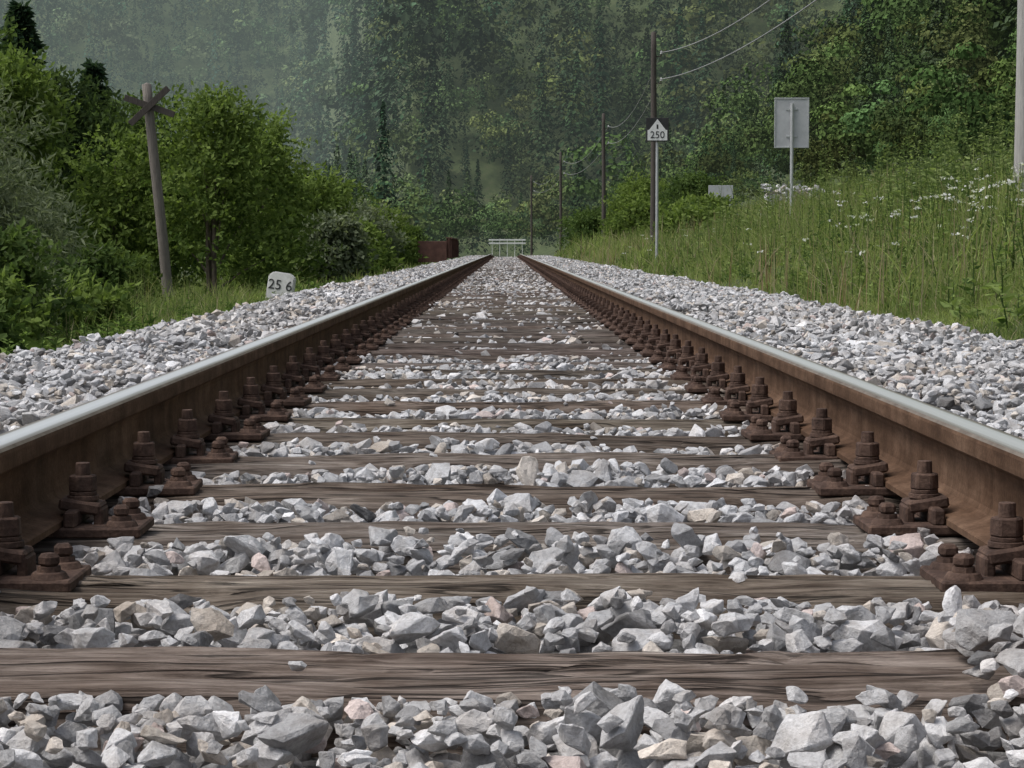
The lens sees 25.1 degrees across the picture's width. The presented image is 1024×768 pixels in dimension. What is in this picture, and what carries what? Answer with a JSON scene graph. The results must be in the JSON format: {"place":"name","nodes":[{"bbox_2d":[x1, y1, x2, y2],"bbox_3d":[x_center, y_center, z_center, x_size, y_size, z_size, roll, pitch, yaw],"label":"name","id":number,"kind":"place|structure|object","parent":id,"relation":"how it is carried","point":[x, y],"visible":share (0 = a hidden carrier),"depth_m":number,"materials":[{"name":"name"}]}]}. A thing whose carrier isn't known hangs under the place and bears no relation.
{"place":"outdoors","nodes":[
{"label":"outdoors","id":0,"kind":"place"},
{"bbox_2d":[0,0,1023,339],"bbox_3d":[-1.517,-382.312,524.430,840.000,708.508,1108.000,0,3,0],"label":"ground terrain","id":1,"kind":"structure","parent":0,"point":[490,178],"depth_m":355.19,"materials":[{"name":"soil"}]},
{"bbox_2d":[0,297,40,352],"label":"shrub","id":2,"kind":"object","parent":1,"relation":"on","point":[6,325],"visible":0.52,"depth_m":16.88,"materials":[{"name":"green plant"}]},
{"bbox_2d":[0,0,47,69],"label":"spruce tree","id":3,"kind":"object","parent":1,"relation":"on","point":[21,14],"visible":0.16,"depth_m":77.12,"materials":[{"name":"green plant"}]},
{"bbox_2d":[0,265,62,349],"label":"shrub","id":4,"kind":"object","parent":1,"relation":"on","point":[32,317],"visible":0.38,"depth_m":20.38,"materials":[{"name":"green plant"}]},
{"bbox_2d":[5,225,81,345],"bbox_3d":[-5.530,-0.718,23.980,2.211,1.868,2.129,0,3,0],"label":"willow bush","id":5,"kind":"object","parent":1,"relation":"on","point":[52,280],"visible":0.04,"depth_m":23.96,"materials":[{"name":"green plant"}]},
{"bbox_2d":[0,14,87,217],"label":"deciduous tree","id":6,"kind":"object","parent":1,"relation":"on","point":[59,142],"visible":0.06,"depth_m":40.69,"materials":[{"name":"green plant"}]},
{"bbox_2d":[0,42,97,268],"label":"deciduous tree","id":7,"kind":"object","parent":1,"relation":"on","point":[24,77],"visible":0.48,"depth_m":38.14,"materials":[{"name":"green plant"}]},
{"bbox_2d":[0,215,97,338],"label":"shrub","id":8,"kind":"object","parent":1,"relation":"on","point":[16,244],"visible":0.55,"depth_m":22.34,"materials":[{"name":"green plant"}]},
{"bbox_2d":[0,76,97,269],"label":"willow bush","id":9,"kind":"object","parent":1,"relation":"on","point":[8,138],"visible":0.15,"depth_m":32.84,"materials":[{"name":"green plant"}]},
{"bbox_2d":[0,137,102,275],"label":"willow bush","id":10,"kind":"object","parent":1,"relation":"on","point":[9,208],"visible":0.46,"depth_m":28.85,"materials":[{"name":"green plant"}]},
{"bbox_2d":[37,256,131,320],"bbox_3d":[-5.415,-0.949,27.993,1.642,1.236,1.418,0,3,0],"label":"shrub","id":11,"kind":"object","parent":1,"relation":"on","point":[76,268],"visible":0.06,"depth_m":27.86,"materials":[{"name":"green plant"}]},
{"bbox_2d":[27,65,153,276],"bbox_3d":[-10.383,-4.215,52.849,4.199,6.116,4.045,2,4,28],"label":"deciduous tree","id":12,"kind":"object","parent":1,"relation":"on","point":[86,122],"visible":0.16,"depth_m":52.34,"materials":[{"name":"green plant"}]},
{"bbox_2d":[42,268,144,338],"bbox_3d":[-4.708,-0.706,25.026,1.533,1.129,1.318,0,3,0],"label":"shrub","id":13,"kind":"object","parent":1,"relation":"on","point":[106,299],"visible":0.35,"depth_m":24.78,"materials":[{"name":"green plant"}]},
{"bbox_2d":[73,58,116,227],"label":"spruce tree","id":14,"kind":"object","parent":1,"relation":"on","point":[95,69],"visible":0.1,"depth_m":79.30,"materials":[{"name":"green plant"}]},
{"bbox_2d":[50,239,146,310],"bbox_3d":[-6.508,-1.481,36.818,2.162,1.702,1.598,1,4,20],"label":"shrub","id":15,"kind":"object","parent":1,"relation":"on","point":[107,265],"visible":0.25,"depth_m":36.85,"materials":[{"name":"green plant"}]},
{"bbox_2d":[52,116,202,303],"bbox_3d":[-8.278,-3.216,47.851,3.208,4.653,3.952,2,4,35],"label":"hazel bush","id":16,"kind":"object","parent":1,"relation":"on","point":[110,223],"visible":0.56,"depth_m":47.45,"materials":[{"name":"green plant"}]},
{"bbox_2d":[65,81,206,299],"bbox_3d":[-9.533,-4.605,57.713,4.579,5.886,4.712,-1,3,-12],"label":"hazel bush","id":17,"kind":"object","parent":1,"relation":"on","point":[133,109],"visible":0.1,"depth_m":57.23,"materials":[{"name":"green plant"}]},
{"bbox_2d":[110,247,164,306],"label":"shrub","id":18,"kind":"object","parent":1,"relation":"on","point":[118,253],"visible":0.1,"depth_m":40.73,"materials":[{"name":"green plant"}]},
{"bbox_2d":[123,83,174,303],"bbox_3d":[-6.704,-3.420,43.828,0.959,4.626,0.282,-5,3,0],"label":"crossing marker post","id":19,"kind":"object","parent":1,"relation":"on","point":[148,102],"visible":0.9,"depth_m":43.73,"materials":[{"name":"grey wood"}]},
{"bbox_2d":[0,276,354,355],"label":"trackside weeds","id":20,"kind":"object","parent":1,"relation":"on","point":[130,325],"visible":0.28,"depth_m":22.56,"materials":[{"name":"green plant"}]},
{"bbox_2d":[163,159,229,283],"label":"deciduous tree","id":21,"kind":"object","parent":1,"relation":"on","point":[204,261],"visible":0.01,"depth_m":91.19,"materials":[{"name":"green plant"}]},
{"bbox_2d":[126,80,315,297],"bbox_3d":[-6.017,-3.796,46.929,4.039,4.765,3.717,0,3,0],"label":"hazel bush","id":22,"kind":"object","parent":1,"relation":"on","point":[212,158],"visible":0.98,"depth_m":46.49,"materials":[{"name":"green plant"}]},
{"bbox_2d":[193,163,300,260],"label":"roadside bush","id":23,"kind":"object","parent":1,"relation":"on","point":[229,227],"depth_m":81.22,"materials":[{"name":"green plant"}]},
{"bbox_2d":[0,0,512,183],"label":"distant mountain forest","id":24,"kind":"object","parent":1,"relation":"on","point":[311,88],"visible":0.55,"depth_m":762.86,"materials":[{"name":"green plant"}]},
{"bbox_2d":[171,103,341,289],"bbox_3d":[-7.136,-4.670,59.875,5.649,5.355,4.156,1,4,22],"label":"hazel bush","id":25,"kind":"object","parent":1,"relation":"on","point":[275,137],"visible":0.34,"depth_m":59.29,"materials":[{"name":"green plant"}]},
{"bbox_2d":[217,244,295,294],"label":"shrub","id":26,"kind":"object","parent":1,"relation":"on","point":[241,277],"visible":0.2,"depth_m":50.65,"materials":[{"name":"green plant"}]},
{"bbox_2d":[265,271,295,297],"bbox_3d":[-3.323,-1.267,32.977,0.380,0.660,0.167,8,0,5],"label":"kilometre stone","id":27,"kind":"object","parent":1,"relation":"on","point":[279,282],"visible":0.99,"depth_m":32.90,"materials":[{"name":"white stone"}]},
{"bbox_2d":[259,164,404,279],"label":"roadside bush","id":28,"kind":"object","parent":1,"relation":"on","point":[331,197],"visible":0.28,"depth_m":74.72,"materials":[{"name":"green plant"}]},
{"bbox_2d":[292,208,379,282],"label":"roadside bush","id":29,"kind":"object","parent":1,"relation":"on","point":[348,234],"visible":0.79,"depth_m":66.36,"materials":[{"name":"green plant"}]},
{"bbox_2d":[307,175,381,211],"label":"roadside bush","id":30,"kind":"object","parent":1,"relation":"on","point":[367,193],"visible":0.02,"depth_m":99.69,"materials":[{"name":"green plant"}]},
{"bbox_2d":[340,195,409,274],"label":"roadside bush","id":31,"kind":"object","parent":1,"relation":"on","point":[365,210],"visible":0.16,"depth_m":89.40,"materials":[{"name":"green plant"}]},
{"bbox_2d":[353,215,399,274],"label":"roadside bush","id":32,"kind":"object","parent":1,"relation":"on","point":[371,229],"visible":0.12,"depth_m":79.55,"materials":[{"name":"green plant"}]},
{"bbox_2d":[359,198,428,263],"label":"roadside bush","id":33,"kind":"object","parent":1,"relation":"on","point":[376,206],"visible":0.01,"depth_m":117.71,"materials":[{"name":"green plant"}]},
{"bbox_2d":[377,205,428,268],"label":"roadside bush","id":34,"kind":"object","parent":1,"relation":"on","point":[411,247],"visible":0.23,"depth_m":103.52,"materials":[{"name":"green plant"}]},
{"bbox_2d":[404,224,434,264],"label":"roadside bush","id":35,"kind":"object","parent":1,"relation":"on","point":[418,233],"visible":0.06,"depth_m":111.62,"materials":[{"name":"green plant"}]},
{"bbox_2d":[418,237,458,261],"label":"bridge girder","id":36,"kind":"object","parent":1,"relation":"on","point":[435,251],"visible":0.98,"depth_m":103.78,"materials":[{"name":"brown metal"}]},
{"bbox_2d":[127,1,873,270],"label":"valley woodland","id":37,"kind":"object","parent":1,"relation":"on","point":[442,222],"visible":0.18,"depth_m":256.98,"materials":[{"name":"green plant"}]},
{"bbox_2d":[489,239,525,256],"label":"white guardrail","id":38,"kind":"object","parent":1,"relation":"on","point":[507,240],"visible":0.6,"depth_m":137.72,"materials":[{"name":"metal"}]},
{"bbox_2d":[0,255,1023,767],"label":"ballast gravel","id":39,"kind":"structure","parent":1,"relation":"on","point":[960,369],"depth_m":3.25,"materials":[{"name":"grey gravel"}]},
{"bbox_2d":[0,254,1023,757],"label":"railway track","id":40,"kind":"structure","parent":39,"relation":"on","point":[950,480],"depth_m":3.80,"materials":[{"name":"brown wood"}]},
{"bbox_2d":[4,140,1023,354],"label":"meadow grass","id":41,"kind":"structure","parent":1,"relation":"on","point":[595,249],"depth_m":23.23,"materials":[{"name":"green plant"}]},
{"bbox_2d":[530,175,532,254],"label":"utility pole","id":42,"kind":"object","parent":1,"relation":"on","point":[531,234],"visible":0.94,"depth_m":204.44,"materials":[{"name":"brown wood"}]},
{"bbox_2d":[559,152,564,249],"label":"utility pole","id":43,"kind":"object","parent":1,"relation":"on","point":[560,187],"visible":0.81,"depth_m":156.45,"materials":[{"name":"brown wood"}]},
{"bbox_2d":[552,205,601,251],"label":"hillside bush","id":44,"kind":"object","parent":1,"relation":"on","point":[566,221],"visible":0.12,"depth_m":139.46,"materials":[{"name":"green plant"}]},
{"bbox_2d":[564,206,609,245],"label":"hillside bush","id":45,"kind":"object","parent":1,"relation":"on","point":[587,221],"visible":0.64,"depth_m":117.32,"materials":[{"name":"green plant"}]},
{"bbox_2d":[315,0,872,199],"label":"mountain forest","id":46,"kind":"object","parent":1,"relation":"on","point":[572,41],"visible":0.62,"depth_m":335.85,"materials":[{"name":"green plant"}]},
{"bbox_2d":[601,113,608,236],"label":"utility pole","id":47,"kind":"object","parent":1,"relation":"on","point":[603,170],"visible":0.86,"depth_m":111.52,"materials":[{"name":"brown wood"}]},
{"bbox_2d":[595,188,661,237],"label":"hillside bush","id":48,"kind":"object","parent":1,"relation":"on","point":[618,202],"visible":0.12,"depth_m":103.43,"materials":[{"name":"green plant"}]},
{"bbox_2d":[601,195,667,240],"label":"hillside bush","id":49,"kind":"object","parent":1,"relation":"on","point":[634,214],"visible":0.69,"depth_m":85.31,"materials":[{"name":"green plant"}]},
{"bbox_2d":[599,169,671,217],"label":"hillside bush","id":50,"kind":"object","parent":1,"relation":"on","point":[641,183],"visible":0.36,"depth_m":125.16,"materials":[{"name":"green plant"}]},
{"bbox_2d":[650,31,662,246],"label":"utility pole","id":51,"kind":"object","parent":1,"relation":"on","point":[653,115],"visible":0.81,"depth_m":69.59,"materials":[{"name":"brown wood"}]},
{"bbox_2d":[646,118,668,258],"bbox_3d":[2.950,-3.875,46.846,0.460,3.055,0.096,0,3,0],"label":"railway sign","id":52,"kind":"object","parent":1,"relation":"on","point":[657,130],"visible":0.98,"depth_m":46.74,"materials":[{"name":"metal"}]},
{"bbox_2d":[643,167,738,211],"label":"hillside bush","id":53,"kind":"object","parent":1,"relation":"on","point":[680,185],"visible":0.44,"depth_m":111.13,"materials":[{"name":"green plant"}]},
{"bbox_2d":[652,197,733,238],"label":"hillside bush","id":54,"kind":"object","parent":1,"relation":"on","point":[672,219],"visible":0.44,"depth_m":65.47,"materials":[{"name":"green plant"}]},
{"bbox_2d":[668,189,740,220],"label":"hillside bush","id":55,"kind":"object","parent":1,"relation":"on","point":[713,200],"visible":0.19,"depth_m":73.46,"materials":[{"name":"green plant"}]},
{"bbox_2d":[708,185,732,206],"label":"notice board","id":56,"kind":"object","parent":1,"relation":"on","point":[715,189],"visible":0.48,"depth_m":79.75,"materials":[{"name":"metal"}]},
{"bbox_2d":[774,98,808,208],"bbox_3d":[4.839,-3.689,39.876,0.600,2.522,0.081,0,3,0],"label":"road sign","id":57,"kind":"object","parent":1,"relation":"on","point":[791,123],"visible":0.97,"depth_m":39.85,"materials":[{"name":"metal"}]},
{"bbox_2d":[761,183,836,207],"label":"rubble stone wall","id":58,"kind":"structure","parent":1,"relation":"on","point":[770,190],"depth_m":65.95,"materials":[{"name":"stone"}]},
{"bbox_2d":[614,146,1023,328],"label":"meadow weeds","id":59,"kind":"object","parent":1,"relation":"on","point":[1000,321],"visible":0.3,"depth_m":21.50,"materials":[{"name":"green plant"}]},
{"bbox_2d":[622,158,1023,293],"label":"white wildflowers","id":60,"kind":"object","parent":1,"relation":"on","point":[1009,182],"visible":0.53,"depth_m":22.14,"materials":[{"name":"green plant"}]},
{"bbox_2d":[677,0,1016,207],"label":"forest slope","id":61,"kind":"structure","parent":1,"relation":"on","point":[897,41],"depth_m":142.07,"materials":[{"name":"green plant"}]},
{"bbox_2d":[679,92,1014,257],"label":"tall weeds","id":62,"kind":"object","parent":1,"relation":"on","point":[931,166],"visible":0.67,"depth_m":32.92,"materials":[{"name":"green plant"}]},
{"bbox_2d":[793,27,1016,187],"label":"forest edge thicket","id":63,"kind":"object","parent":1,"relation":"on","point":[861,131],"visible":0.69,"depth_m":82.06,"materials":[{"name":"green plant"}]},
{"bbox_2d":[1013,0,1023,191],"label":"utility pole","id":64,"kind":"object","parent":1,"relation":"on","point":[1019,133],"visible":0.69,"depth_m":26.80,"materials":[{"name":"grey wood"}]},
{"bbox_2d":[535,0,816,192],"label":"overhead wires","id":65,"kind":"object","parent":64,"relation":"attached to","point":[693,70],"visible":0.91,"depth_m":59.70,"materials":[{"name":"metal"}]}
]}

